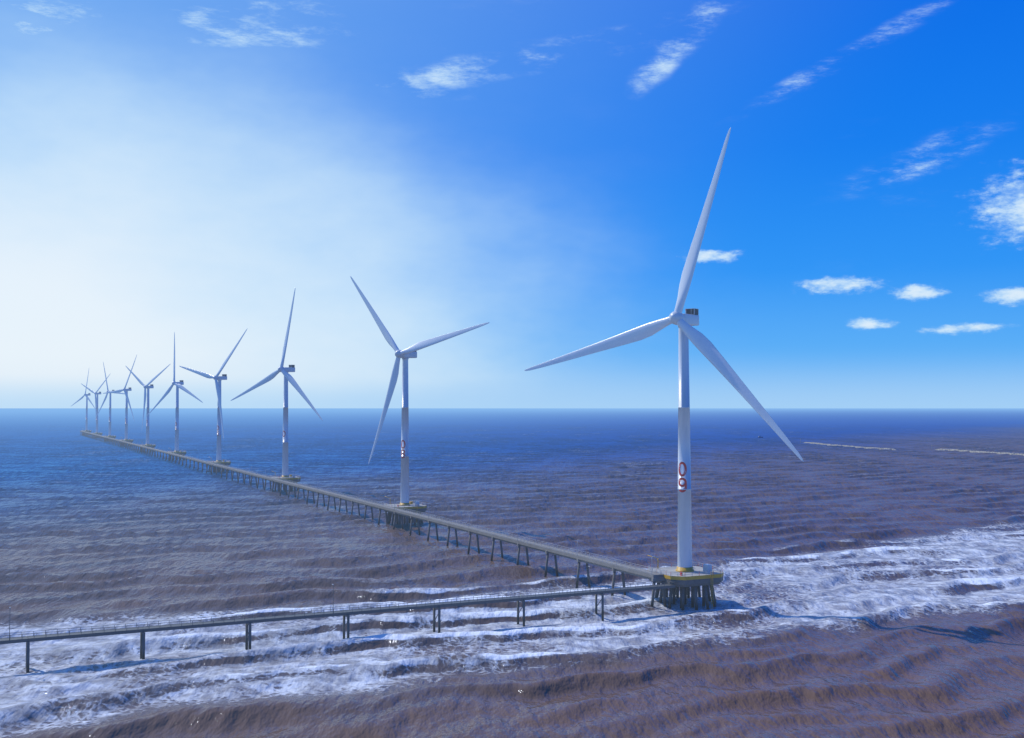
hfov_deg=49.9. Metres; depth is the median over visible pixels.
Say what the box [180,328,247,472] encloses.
wind turbine
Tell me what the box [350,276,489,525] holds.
wind turbine
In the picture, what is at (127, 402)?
wind turbine
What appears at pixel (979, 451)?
breakwater
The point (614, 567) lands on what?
concrete access pier
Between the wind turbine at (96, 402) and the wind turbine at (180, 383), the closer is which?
the wind turbine at (180, 383)
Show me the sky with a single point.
(541, 172)
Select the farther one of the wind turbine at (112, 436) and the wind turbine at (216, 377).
the wind turbine at (112, 436)
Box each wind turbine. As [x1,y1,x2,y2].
[73,371,94,434]
[82,373,110,437]
[95,363,124,441]
[103,355,136,445]
[126,364,169,452]
[148,332,202,459]
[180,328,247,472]
[230,287,322,491]
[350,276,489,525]
[524,127,803,610]
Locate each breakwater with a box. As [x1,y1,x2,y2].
[800,439,895,449]
[931,445,1023,455]
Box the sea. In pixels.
[0,408,1023,737]
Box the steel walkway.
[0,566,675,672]
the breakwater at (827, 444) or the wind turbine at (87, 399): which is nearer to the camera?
the breakwater at (827, 444)
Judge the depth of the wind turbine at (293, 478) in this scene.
819.09 m
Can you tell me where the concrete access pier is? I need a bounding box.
[80,431,666,606]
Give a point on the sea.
(864, 592)
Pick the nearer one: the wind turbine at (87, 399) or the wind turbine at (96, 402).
the wind turbine at (96, 402)
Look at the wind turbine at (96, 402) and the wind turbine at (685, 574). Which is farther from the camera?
the wind turbine at (96, 402)
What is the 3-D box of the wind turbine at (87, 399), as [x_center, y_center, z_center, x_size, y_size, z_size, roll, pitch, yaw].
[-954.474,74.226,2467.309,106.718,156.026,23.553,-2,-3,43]
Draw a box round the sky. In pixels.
[0,0,1023,407]
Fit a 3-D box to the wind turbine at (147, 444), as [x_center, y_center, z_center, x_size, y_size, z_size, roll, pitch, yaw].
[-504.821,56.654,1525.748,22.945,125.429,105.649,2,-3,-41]

